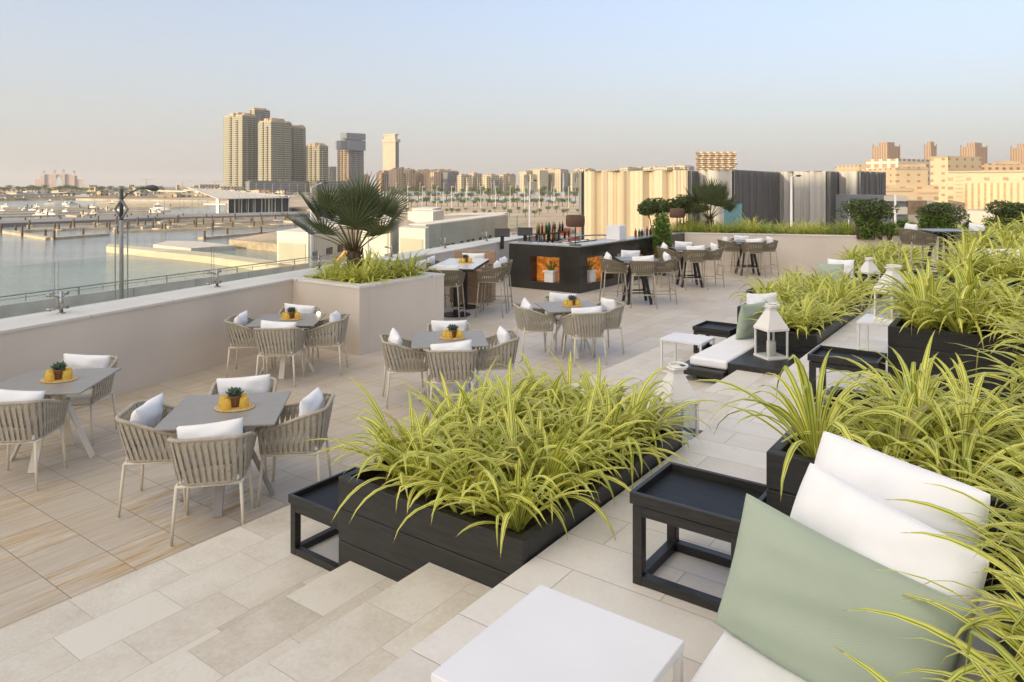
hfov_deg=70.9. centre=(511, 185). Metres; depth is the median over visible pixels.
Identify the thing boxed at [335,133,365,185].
unfinished tower
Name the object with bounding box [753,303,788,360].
lantern
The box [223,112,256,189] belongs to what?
residential tower
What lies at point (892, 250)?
spider plant
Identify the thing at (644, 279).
table
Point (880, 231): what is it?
leafy shrub
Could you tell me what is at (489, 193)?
canal water
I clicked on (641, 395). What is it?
spider plant
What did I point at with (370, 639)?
stone step
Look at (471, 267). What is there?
long high table
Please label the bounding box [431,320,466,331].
pillow
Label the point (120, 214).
street lamp
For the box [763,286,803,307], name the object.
spider plant
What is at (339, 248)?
window
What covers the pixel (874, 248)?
spider plant
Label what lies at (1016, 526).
spider plant
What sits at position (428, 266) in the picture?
bar stool
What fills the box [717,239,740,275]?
bar stool
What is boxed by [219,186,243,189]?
building
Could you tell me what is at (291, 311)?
potted succulent
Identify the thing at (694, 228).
grass tuft
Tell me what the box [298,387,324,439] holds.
pillow
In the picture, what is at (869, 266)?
lantern
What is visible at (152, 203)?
sheet pile quay
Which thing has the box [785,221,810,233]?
grass tuft
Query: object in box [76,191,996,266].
land
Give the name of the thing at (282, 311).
dining chair
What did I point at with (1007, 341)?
spider plant
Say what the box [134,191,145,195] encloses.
house
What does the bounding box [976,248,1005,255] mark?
pillow
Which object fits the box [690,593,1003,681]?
chaise longue
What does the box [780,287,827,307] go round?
spider plant
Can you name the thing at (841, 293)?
spider plant
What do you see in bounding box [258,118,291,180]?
residential tower
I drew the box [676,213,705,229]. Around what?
grass tuft
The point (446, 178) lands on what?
hotel block
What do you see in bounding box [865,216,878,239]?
leafy shrub
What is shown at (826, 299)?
spider plant
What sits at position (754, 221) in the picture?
grass tuft
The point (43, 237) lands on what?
floating dock
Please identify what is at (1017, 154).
ribbed brown tower
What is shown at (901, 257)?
spider plant
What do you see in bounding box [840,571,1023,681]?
spider plant
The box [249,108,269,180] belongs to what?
residential tower
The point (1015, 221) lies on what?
leafy shrub
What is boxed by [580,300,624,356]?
dining chair
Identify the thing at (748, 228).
grass tuft
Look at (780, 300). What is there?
spider plant
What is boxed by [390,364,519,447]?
spider plant
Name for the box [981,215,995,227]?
leafy shrub
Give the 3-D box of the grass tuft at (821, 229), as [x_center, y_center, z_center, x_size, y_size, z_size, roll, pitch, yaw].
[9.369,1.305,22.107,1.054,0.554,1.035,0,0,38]
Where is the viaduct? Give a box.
[0,190,197,198]
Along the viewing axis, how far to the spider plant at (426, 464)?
4.23 m
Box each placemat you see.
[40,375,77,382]
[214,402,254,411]
[280,316,302,319]
[439,335,465,339]
[562,304,582,306]
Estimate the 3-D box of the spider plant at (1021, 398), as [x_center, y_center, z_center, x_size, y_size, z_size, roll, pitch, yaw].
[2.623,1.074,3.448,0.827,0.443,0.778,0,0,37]
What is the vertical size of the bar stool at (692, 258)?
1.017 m
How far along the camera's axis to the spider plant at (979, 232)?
12.46 m
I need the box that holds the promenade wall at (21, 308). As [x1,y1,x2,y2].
[0,257,346,318]
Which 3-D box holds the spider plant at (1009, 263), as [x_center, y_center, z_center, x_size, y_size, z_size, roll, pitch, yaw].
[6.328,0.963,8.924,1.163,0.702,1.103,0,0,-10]
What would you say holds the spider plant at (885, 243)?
on the timber planter at (856, 276)
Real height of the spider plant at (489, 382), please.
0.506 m
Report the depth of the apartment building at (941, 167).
424.74 m
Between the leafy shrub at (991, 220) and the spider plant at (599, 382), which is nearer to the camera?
the spider plant at (599, 382)
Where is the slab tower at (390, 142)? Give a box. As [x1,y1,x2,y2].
[382,134,399,170]
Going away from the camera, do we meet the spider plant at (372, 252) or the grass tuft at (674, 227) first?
the spider plant at (372, 252)
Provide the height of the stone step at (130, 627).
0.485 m
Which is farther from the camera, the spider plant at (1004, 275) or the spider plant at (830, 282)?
the spider plant at (830, 282)
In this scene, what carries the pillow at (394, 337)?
on the dining chair at (409, 360)
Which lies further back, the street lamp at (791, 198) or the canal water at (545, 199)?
the canal water at (545, 199)
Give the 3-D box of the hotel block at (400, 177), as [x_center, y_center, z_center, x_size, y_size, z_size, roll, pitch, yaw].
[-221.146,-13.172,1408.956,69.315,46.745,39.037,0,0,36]
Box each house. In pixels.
[3,189,24,193]
[7,192,27,196]
[59,191,78,195]
[75,194,89,196]
[86,187,101,191]
[93,190,107,195]
[111,191,133,194]
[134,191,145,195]
[155,193,172,197]
[170,193,181,196]
[182,191,192,196]
[259,189,270,192]
[275,190,289,194]
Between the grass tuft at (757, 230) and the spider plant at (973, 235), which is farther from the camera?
the grass tuft at (757, 230)
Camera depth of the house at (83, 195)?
660.73 m
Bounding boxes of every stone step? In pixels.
[0,313,736,681]
[131,375,716,681]
[239,370,775,681]
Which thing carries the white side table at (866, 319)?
on the terrace floor at (590, 559)
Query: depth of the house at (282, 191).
778.98 m
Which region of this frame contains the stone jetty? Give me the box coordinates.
[106,244,277,269]
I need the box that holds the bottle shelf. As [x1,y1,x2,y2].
[529,230,569,241]
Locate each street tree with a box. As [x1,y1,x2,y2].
[28,185,36,191]
[62,184,70,189]
[414,191,423,199]
[429,185,439,194]
[443,190,450,198]
[475,189,484,197]
[484,190,494,199]
[508,189,516,197]
[526,190,534,197]
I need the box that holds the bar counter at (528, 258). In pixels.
[508,231,688,293]
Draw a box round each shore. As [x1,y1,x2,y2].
[0,187,375,191]
[0,192,323,199]
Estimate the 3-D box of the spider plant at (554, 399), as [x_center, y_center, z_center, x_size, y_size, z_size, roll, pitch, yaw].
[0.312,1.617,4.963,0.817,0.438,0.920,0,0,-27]
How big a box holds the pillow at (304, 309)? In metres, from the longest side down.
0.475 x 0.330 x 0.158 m
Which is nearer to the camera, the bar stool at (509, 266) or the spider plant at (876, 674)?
the spider plant at (876, 674)
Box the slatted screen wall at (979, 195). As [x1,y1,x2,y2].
[965,183,1023,209]
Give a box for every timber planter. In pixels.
[339,426,681,587]
[737,293,879,325]
[757,313,843,353]
[766,386,1022,622]
[854,256,930,277]
[861,270,908,284]
[888,312,1023,411]
[936,274,1023,297]
[1002,518,1023,681]
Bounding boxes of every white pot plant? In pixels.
[542,260,558,282]
[587,258,597,282]
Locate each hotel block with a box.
[364,174,369,185]
[376,170,388,190]
[388,167,415,190]
[415,169,429,190]
[423,169,458,190]
[457,174,471,190]
[469,172,481,190]
[482,174,498,190]
[499,173,515,190]
[519,170,535,191]
[529,168,568,191]
[569,171,580,191]
[574,168,595,171]
[619,167,642,170]
[643,166,672,170]
[667,165,694,170]
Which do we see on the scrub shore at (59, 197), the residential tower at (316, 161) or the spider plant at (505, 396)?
the residential tower at (316, 161)
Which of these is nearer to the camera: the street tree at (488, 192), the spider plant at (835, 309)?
the spider plant at (835, 309)
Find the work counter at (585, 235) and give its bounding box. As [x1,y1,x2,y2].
[554,234,605,242]
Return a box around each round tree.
[637,197,670,229]
[663,194,700,226]
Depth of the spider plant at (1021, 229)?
15.49 m
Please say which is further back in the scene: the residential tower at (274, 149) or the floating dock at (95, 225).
the residential tower at (274, 149)
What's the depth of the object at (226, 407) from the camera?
6.00 m
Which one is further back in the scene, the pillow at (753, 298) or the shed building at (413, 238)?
the shed building at (413, 238)
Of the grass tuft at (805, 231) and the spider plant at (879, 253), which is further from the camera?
the grass tuft at (805, 231)
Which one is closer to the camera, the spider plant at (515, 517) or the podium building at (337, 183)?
the spider plant at (515, 517)
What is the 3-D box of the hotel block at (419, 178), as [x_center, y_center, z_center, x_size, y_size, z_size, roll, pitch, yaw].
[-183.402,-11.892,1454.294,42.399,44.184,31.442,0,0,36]
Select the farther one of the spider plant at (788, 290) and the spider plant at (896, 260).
the spider plant at (896, 260)
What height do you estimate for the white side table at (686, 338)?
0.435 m
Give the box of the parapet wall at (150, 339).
[0,234,542,407]
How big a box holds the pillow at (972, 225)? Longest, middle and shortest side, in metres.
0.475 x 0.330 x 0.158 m
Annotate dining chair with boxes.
[0,397,69,491]
[52,356,118,446]
[115,399,203,517]
[167,428,258,546]
[209,377,277,476]
[224,314,272,377]
[253,327,306,387]
[256,392,334,507]
[274,306,319,366]
[304,313,349,375]
[379,333,429,408]
[426,349,477,420]
[427,322,471,392]
[472,330,519,395]
[513,302,554,359]
[544,295,585,349]
[560,311,607,367]
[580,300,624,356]
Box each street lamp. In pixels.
[112,185,158,299]
[310,182,327,267]
[529,179,536,226]
[583,170,583,238]
[790,175,801,225]
[894,195,895,221]
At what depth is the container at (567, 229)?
148.50 m
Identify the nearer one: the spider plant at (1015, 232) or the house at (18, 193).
the spider plant at (1015, 232)
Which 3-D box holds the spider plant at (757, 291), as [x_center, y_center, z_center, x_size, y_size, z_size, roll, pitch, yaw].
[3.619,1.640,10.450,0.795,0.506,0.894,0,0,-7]
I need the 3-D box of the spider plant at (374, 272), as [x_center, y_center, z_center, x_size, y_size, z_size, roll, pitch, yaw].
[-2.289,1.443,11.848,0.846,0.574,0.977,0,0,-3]
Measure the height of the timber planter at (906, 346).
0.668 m
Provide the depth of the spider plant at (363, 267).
11.56 m
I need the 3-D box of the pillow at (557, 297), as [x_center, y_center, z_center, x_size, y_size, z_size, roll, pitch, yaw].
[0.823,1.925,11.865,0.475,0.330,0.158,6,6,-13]
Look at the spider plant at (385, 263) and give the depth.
12.54 m
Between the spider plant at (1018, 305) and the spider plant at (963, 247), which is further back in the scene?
the spider plant at (963, 247)
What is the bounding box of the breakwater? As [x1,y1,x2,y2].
[0,211,309,226]
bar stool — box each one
[413,263,435,271]
[423,258,451,306]
[431,270,465,319]
[475,264,506,317]
[483,260,512,310]
[599,256,627,303]
[617,254,645,296]
[629,261,657,308]
[647,256,676,304]
[656,246,682,287]
[672,244,693,283]
[681,250,707,290]
[697,246,724,287]
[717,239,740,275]
[730,238,754,273]
[740,242,765,277]
[754,240,778,275]
[897,228,937,271]
[950,228,991,250]
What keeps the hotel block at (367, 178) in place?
on the land
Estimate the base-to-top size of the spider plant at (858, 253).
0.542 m
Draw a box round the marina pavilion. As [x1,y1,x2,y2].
[186,186,299,212]
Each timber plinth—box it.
[657,421,702,445]
[728,348,805,374]
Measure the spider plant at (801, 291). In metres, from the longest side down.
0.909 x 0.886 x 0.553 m
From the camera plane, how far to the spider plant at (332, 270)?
11.91 m
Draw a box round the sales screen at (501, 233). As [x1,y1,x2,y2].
[495,228,509,248]
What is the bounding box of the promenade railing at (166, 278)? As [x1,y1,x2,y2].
[0,250,360,300]
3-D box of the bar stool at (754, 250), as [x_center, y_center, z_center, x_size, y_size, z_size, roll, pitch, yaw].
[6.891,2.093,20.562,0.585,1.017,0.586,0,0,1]
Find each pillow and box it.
[0,389,44,428]
[63,353,109,383]
[126,393,162,450]
[176,417,243,471]
[216,374,269,393]
[232,310,247,339]
[261,320,296,345]
[284,303,314,313]
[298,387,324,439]
[329,311,341,335]
[386,328,402,362]
[416,259,426,268]
[427,255,434,263]
[430,339,473,373]
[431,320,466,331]
[436,265,459,280]
[462,253,484,267]
[493,260,500,276]
[497,326,511,356]
[499,256,507,268]
[520,297,532,324]
[549,292,576,301]
[571,306,603,330]
[601,297,617,317]
[604,252,611,266]
[621,250,639,263]
[632,255,653,270]
[660,242,667,250]
[663,252,672,264]
[675,241,692,251]
[686,245,704,257]
[710,243,718,255]
[714,493,974,681]
[734,235,748,243]
[736,301,767,339]
[745,238,762,248]
[747,292,776,303]
[766,236,773,246]
[790,463,988,669]
[814,431,990,665]
[818,263,843,286]
[828,259,853,281]
[903,223,917,239]
[969,222,984,235]
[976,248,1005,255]
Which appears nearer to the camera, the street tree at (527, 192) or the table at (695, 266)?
the table at (695, 266)
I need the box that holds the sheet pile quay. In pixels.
[98,201,209,207]
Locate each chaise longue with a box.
[680,334,753,379]
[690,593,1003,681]
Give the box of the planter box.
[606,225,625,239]
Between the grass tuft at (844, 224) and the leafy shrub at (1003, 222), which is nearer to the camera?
the leafy shrub at (1003, 222)
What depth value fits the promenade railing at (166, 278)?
59.72 m
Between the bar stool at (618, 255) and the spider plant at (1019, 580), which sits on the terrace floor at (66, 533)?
the bar stool at (618, 255)
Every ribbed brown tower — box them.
[872,142,899,158]
[924,142,936,159]
[960,143,986,163]
[1010,144,1023,163]
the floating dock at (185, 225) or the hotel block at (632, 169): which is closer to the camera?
the floating dock at (185, 225)
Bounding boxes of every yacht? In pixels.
[33,210,46,214]
[44,199,59,204]
[45,209,57,214]
[67,201,77,204]
[150,203,170,209]
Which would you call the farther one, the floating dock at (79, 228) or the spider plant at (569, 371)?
the floating dock at (79, 228)
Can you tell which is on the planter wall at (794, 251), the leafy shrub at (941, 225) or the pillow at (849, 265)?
the leafy shrub at (941, 225)
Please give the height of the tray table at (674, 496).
0.430 m
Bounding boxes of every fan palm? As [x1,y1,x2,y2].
[278,169,415,267]
[677,176,740,232]
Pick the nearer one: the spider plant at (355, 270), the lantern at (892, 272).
the lantern at (892, 272)
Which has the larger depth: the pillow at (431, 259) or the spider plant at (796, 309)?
the pillow at (431, 259)
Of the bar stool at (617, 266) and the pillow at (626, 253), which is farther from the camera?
the pillow at (626, 253)
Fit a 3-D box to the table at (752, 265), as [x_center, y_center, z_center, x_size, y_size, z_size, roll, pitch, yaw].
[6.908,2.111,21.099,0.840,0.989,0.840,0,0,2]
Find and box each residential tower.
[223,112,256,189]
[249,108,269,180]
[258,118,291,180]
[292,125,305,180]
[306,143,327,191]
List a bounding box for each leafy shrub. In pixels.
[651,211,675,275]
[853,213,864,238]
[859,224,872,240]
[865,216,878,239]
[875,220,886,239]
[884,220,896,239]
[896,218,909,239]
[917,212,929,238]
[928,214,938,239]
[936,216,949,239]
[944,213,957,240]
[961,220,971,233]
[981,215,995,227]
[997,214,1010,229]
[1010,213,1023,231]
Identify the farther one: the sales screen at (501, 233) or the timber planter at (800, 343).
the sales screen at (501, 233)
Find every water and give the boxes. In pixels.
[0,186,373,304]
[383,192,578,193]
[392,198,578,200]
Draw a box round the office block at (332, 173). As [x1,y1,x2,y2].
[328,166,336,180]
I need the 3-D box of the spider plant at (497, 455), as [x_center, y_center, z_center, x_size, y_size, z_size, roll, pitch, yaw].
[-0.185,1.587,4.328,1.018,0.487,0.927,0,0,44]
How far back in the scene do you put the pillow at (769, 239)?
20.97 m
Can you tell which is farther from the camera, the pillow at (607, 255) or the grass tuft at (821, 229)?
the grass tuft at (821, 229)
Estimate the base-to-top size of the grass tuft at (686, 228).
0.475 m
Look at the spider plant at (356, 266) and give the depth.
11.99 m
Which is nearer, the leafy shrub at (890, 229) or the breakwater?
the leafy shrub at (890, 229)
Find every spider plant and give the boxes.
[301,375,476,521]
[304,262,338,278]
[307,256,356,280]
[315,253,343,274]
[320,265,360,281]
[322,259,376,282]
[327,388,477,481]
[328,256,381,280]
[330,252,390,287]
[339,262,380,280]
[343,259,398,277]
[344,407,517,522]
[356,409,503,499]
[358,256,398,282]
[360,252,404,279]
[362,245,400,262]
[365,248,395,263]
[370,251,418,278]
[374,259,417,279]
[380,425,555,510]
[385,248,442,276]
[387,252,435,276]
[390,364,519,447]
[391,399,548,506]
[393,432,564,539]
[407,371,600,520]
[409,355,548,436]
[423,452,599,557]
[432,394,550,447]
[438,380,546,447]
[439,395,574,479]
[440,365,566,418]
[442,396,618,495]
[451,357,585,443]
[466,360,561,403]
[470,407,632,539]
[472,359,606,431]
[472,375,601,459]
[484,399,630,483]
[486,349,575,412]
[490,410,631,503]
[503,377,670,492]
[507,382,602,448]
[514,346,639,415]
[514,372,628,425]
[519,385,629,454]
[528,356,678,445]
[532,375,663,460]
[544,366,691,480]
[558,361,721,488]
[559,380,660,435]
[604,389,709,454]
[688,350,930,501]
[728,276,788,299]
[732,273,801,304]
[732,280,781,303]
[743,295,818,332]
[751,272,807,296]
[760,286,822,328]
[762,278,806,306]
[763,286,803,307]
[764,287,851,338]
[770,268,805,284]
[770,294,836,329]
[774,279,821,305]
[775,289,824,314]
[775,300,820,321]
[776,266,821,283]
[780,269,816,295]
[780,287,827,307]
[781,385,1014,491]
[784,262,843,283]
[784,275,855,307]
[785,292,852,326]
[786,270,827,287]
[786,274,832,285]
[792,276,844,300]
[795,285,857,315]
[797,295,867,326]
[805,284,872,313]
[807,270,870,312]
[811,349,1000,411]
[814,331,1023,467]
[815,270,859,289]
[817,271,852,290]
[822,267,867,284]
[822,278,869,307]
[827,244,869,265]
[827,354,1022,465]
[832,246,886,268]
[832,267,876,298]
[833,646,890,681]
[834,276,874,302]
[835,261,887,296]
[838,243,867,257]
[838,245,873,264]
[840,250,966,326]
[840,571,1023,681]
[852,255,886,274]
[854,253,887,274]
[855,255,993,312]
[855,361,1023,492]
[857,243,892,259]
[857,258,1002,327]
[859,237,898,256]
[861,252,904,268]
[862,266,1009,336]
[863,241,915,264]
[868,272,1023,348]
[873,242,924,264]
[873,251,914,271]
[875,256,920,278]
[875,548,1023,681]
[876,236,903,247]
[878,240,910,254]
[879,394,1023,495]
[880,248,916,268]
[881,236,914,253]
[881,254,1023,328]
[882,255,919,271]
[884,359,1023,470]
[884,456,1023,581]
[886,245,932,267]
[889,251,922,269]
[893,275,1023,334]
[895,577,1023,681]
[896,246,933,258]
[896,352,1023,426]
[903,239,1016,279]
[904,510,1023,678]
[905,226,1003,275]
[905,234,1011,280]
[907,258,1013,301]
[916,629,1023,681]
[928,378,1023,469]
[937,290,1023,340]
[938,231,1007,249]
[939,412,1023,526]
[940,246,1023,279]
[941,221,1023,249]
[944,463,1023,540]
[946,330,1023,405]
[948,219,1012,253]
[948,275,1023,306]
[948,396,1023,488]
[957,236,1021,276]
[959,458,1023,547]
[962,241,1023,284]
[964,267,1023,315]
[967,545,1023,642]
[968,237,1021,280]
[968,275,1023,338]
[968,284,1023,353]
[968,301,1023,410]
[969,244,1021,271]
[969,367,1023,436]
[972,433,1023,561]
[973,228,1023,248]
[974,220,1023,248]
[977,306,1023,353]
[978,216,1021,234]
[980,319,1023,388]
[982,215,1023,239]
[983,532,1022,591]
[984,304,1023,350]
[984,456,1023,532]
[984,524,1023,593]
[988,223,1023,243]
[990,439,1023,532]
[991,211,1023,236]
[992,242,1023,277]
[996,575,1023,582]
[997,221,1023,245]
[997,289,1023,330]
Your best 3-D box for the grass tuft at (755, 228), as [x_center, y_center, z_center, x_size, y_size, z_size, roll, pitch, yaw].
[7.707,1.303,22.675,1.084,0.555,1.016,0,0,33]
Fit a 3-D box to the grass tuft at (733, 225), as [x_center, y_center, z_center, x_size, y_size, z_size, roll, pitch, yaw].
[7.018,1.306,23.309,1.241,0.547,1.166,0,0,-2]
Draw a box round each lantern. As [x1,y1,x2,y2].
[653,361,699,444]
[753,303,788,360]
[858,257,880,290]
[873,264,908,322]
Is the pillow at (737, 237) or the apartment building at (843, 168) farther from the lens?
the apartment building at (843, 168)
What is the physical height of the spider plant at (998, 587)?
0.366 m
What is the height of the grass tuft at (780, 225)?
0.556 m
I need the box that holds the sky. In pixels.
[0,0,1023,186]
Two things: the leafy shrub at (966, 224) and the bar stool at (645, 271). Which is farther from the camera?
the leafy shrub at (966, 224)
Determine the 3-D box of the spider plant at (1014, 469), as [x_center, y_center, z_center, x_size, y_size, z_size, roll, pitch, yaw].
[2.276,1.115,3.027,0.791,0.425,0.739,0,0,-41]
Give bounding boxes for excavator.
[313,250,361,266]
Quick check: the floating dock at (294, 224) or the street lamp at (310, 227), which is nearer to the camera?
the street lamp at (310, 227)
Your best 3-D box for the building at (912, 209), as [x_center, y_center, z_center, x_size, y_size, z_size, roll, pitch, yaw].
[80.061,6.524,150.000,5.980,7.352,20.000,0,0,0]
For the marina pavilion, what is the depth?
305.32 m
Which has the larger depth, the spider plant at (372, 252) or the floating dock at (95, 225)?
the floating dock at (95, 225)
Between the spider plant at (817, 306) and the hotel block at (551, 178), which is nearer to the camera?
the spider plant at (817, 306)
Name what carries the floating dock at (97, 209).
on the water at (16, 251)
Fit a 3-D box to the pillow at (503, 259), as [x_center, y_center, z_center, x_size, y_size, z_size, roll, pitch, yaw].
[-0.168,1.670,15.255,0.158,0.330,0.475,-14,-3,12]
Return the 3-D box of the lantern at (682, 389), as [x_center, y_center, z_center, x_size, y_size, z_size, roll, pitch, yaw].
[1.275,1.676,5.592,0.270,0.588,0.270,0,0,-16]
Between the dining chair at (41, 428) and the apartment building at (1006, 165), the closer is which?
the dining chair at (41, 428)
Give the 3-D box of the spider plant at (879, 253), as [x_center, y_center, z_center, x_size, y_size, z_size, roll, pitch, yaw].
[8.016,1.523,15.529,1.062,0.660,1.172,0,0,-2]
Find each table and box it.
[0,368,121,472]
[153,391,290,516]
[245,313,325,378]
[288,466,358,571]
[411,330,488,400]
[428,258,488,317]
[431,585,683,681]
[534,301,606,358]
[615,257,659,304]
[630,461,766,611]
[660,332,714,375]
[670,247,709,286]
[692,320,736,352]
[729,240,766,275]
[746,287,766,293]
[807,345,886,403]
[856,314,890,365]
[913,271,941,280]
[918,229,977,270]
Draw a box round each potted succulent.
[50,362,67,379]
[225,386,243,407]
[286,307,296,318]
[447,324,458,337]
[462,254,468,261]
[567,295,576,304]
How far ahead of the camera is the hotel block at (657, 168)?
1412.34 m
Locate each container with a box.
[556,228,570,234]
[567,236,578,240]
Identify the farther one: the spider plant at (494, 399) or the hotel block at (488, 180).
the hotel block at (488, 180)
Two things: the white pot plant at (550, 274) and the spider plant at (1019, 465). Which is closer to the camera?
the spider plant at (1019, 465)
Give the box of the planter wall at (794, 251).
[684,229,958,272]
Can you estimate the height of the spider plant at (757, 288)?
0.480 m
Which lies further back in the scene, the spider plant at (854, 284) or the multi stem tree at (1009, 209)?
the multi stem tree at (1009, 209)
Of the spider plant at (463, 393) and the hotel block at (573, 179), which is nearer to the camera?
the spider plant at (463, 393)
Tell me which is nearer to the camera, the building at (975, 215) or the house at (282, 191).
the building at (975, 215)
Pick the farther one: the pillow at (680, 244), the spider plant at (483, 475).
the pillow at (680, 244)
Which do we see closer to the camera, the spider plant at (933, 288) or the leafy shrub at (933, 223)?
the spider plant at (933, 288)
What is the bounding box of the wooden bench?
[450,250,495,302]
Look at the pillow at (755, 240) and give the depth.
20.40 m
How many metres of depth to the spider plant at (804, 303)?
9.04 m
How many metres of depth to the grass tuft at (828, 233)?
21.89 m
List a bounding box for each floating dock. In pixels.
[0,204,96,207]
[0,205,180,211]
[0,208,170,214]
[0,224,109,239]
[1,209,160,217]
[5,204,189,209]
[12,216,293,232]
[26,222,109,229]
[27,217,172,226]
[56,220,204,231]
[72,215,296,229]
[93,215,235,222]
[113,221,278,232]
[116,213,292,220]
[123,218,276,228]
[152,220,296,229]
[198,226,275,239]
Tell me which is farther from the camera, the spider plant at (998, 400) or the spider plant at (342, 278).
the spider plant at (342, 278)
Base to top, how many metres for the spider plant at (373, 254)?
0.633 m
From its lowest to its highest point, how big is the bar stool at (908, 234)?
1.017 m
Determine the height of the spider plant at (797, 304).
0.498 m
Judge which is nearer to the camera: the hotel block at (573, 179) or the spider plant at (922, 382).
the spider plant at (922, 382)
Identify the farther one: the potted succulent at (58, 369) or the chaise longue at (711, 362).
the chaise longue at (711, 362)
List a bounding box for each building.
[198,184,218,188]
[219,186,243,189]
[245,180,308,191]
[277,223,352,264]
[312,181,360,191]
[361,218,398,258]
[399,225,428,252]
[407,210,443,225]
[408,214,507,247]
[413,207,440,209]
[444,212,507,219]
[579,170,885,239]
[696,152,736,170]
[836,164,865,171]
[836,194,907,227]
[860,164,927,184]
[866,159,929,184]
[886,185,938,200]
[906,200,938,225]
[928,156,980,202]
[947,210,994,228]
[948,170,1023,207]
[981,161,1023,170]
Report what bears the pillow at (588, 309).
on the dining chair at (588, 331)
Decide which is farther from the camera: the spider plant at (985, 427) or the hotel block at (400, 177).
the hotel block at (400, 177)
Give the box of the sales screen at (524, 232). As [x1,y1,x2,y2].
[518,227,532,240]
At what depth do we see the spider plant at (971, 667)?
1.80 m
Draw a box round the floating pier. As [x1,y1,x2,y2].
[153,241,235,251]
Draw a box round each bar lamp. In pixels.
[566,215,584,245]
[670,208,684,231]
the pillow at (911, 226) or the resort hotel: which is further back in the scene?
the resort hotel
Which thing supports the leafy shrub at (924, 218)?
on the planter wall at (794, 251)
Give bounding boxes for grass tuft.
[669,221,684,230]
[671,213,697,229]
[671,225,685,230]
[674,223,697,231]
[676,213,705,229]
[679,224,710,231]
[688,222,717,232]
[698,220,727,232]
[704,222,728,232]
[711,220,740,232]
[720,219,746,232]
[727,224,750,232]
[732,214,771,233]
[732,219,759,232]
[742,222,767,232]
[751,223,768,233]
[754,220,783,233]
[769,223,792,233]
[772,218,793,233]
[776,218,799,233]
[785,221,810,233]
[787,221,814,233]
[790,218,822,233]
[798,222,826,233]
[805,219,830,234]
[816,218,837,234]
[816,224,841,234]
[824,224,849,234]
[825,219,854,233]
[826,216,860,234]
[831,222,857,234]
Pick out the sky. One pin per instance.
(116, 93)
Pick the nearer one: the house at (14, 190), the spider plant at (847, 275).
the spider plant at (847, 275)
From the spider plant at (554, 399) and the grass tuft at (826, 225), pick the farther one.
the grass tuft at (826, 225)
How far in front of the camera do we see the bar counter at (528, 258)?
18.25 m
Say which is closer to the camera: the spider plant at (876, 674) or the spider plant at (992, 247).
the spider plant at (876, 674)
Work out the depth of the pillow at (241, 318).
9.86 m
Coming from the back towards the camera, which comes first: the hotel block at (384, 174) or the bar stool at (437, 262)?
the hotel block at (384, 174)
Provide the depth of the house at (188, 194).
652.72 m
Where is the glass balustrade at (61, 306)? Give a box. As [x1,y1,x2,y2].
[0,215,517,313]
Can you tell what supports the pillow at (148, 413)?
on the dining chair at (151, 447)
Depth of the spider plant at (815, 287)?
10.66 m
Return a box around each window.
[326,247,332,254]
[337,244,342,251]
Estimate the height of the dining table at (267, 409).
0.740 m
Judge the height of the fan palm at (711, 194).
2.048 m
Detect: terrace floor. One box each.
[0,269,817,628]
[368,251,954,681]
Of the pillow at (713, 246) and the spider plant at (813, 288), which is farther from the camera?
the pillow at (713, 246)
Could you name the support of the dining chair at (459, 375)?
on the terrace floor at (66, 533)
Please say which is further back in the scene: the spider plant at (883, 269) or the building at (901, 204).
the building at (901, 204)
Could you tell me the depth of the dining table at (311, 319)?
10.01 m
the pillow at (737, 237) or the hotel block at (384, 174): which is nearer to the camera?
the pillow at (737, 237)
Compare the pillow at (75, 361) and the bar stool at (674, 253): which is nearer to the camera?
the pillow at (75, 361)
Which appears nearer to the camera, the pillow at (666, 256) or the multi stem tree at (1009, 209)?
the pillow at (666, 256)
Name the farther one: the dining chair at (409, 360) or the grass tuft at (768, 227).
the grass tuft at (768, 227)
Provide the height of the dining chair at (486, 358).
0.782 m
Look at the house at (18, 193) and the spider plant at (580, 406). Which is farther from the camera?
the house at (18, 193)
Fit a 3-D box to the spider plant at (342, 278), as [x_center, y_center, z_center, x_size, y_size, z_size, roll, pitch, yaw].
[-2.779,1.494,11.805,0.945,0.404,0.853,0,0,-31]
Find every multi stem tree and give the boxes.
[834,198,899,230]
[915,202,970,235]
[982,199,1023,225]
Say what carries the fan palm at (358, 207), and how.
in the raised planter at (404, 307)
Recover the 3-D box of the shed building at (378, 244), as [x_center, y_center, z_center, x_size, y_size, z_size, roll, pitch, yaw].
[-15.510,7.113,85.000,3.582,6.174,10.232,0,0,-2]
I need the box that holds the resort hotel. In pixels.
[35,169,82,186]
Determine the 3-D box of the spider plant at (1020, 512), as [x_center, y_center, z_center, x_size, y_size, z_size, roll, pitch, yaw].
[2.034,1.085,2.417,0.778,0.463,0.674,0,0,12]
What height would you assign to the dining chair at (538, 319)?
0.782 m
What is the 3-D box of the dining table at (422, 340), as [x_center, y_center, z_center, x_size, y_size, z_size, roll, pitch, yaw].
[-0.771,2.230,8.771,0.900,0.740,0.900,0,0,-7]
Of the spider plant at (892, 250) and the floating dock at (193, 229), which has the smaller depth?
the spider plant at (892, 250)
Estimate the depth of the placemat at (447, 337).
8.77 m
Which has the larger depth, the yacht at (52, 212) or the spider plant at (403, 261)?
the yacht at (52, 212)
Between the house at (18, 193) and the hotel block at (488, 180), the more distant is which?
the hotel block at (488, 180)
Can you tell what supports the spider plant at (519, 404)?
in the timber planter at (367, 534)
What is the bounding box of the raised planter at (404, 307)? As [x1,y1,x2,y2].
[282,271,444,355]

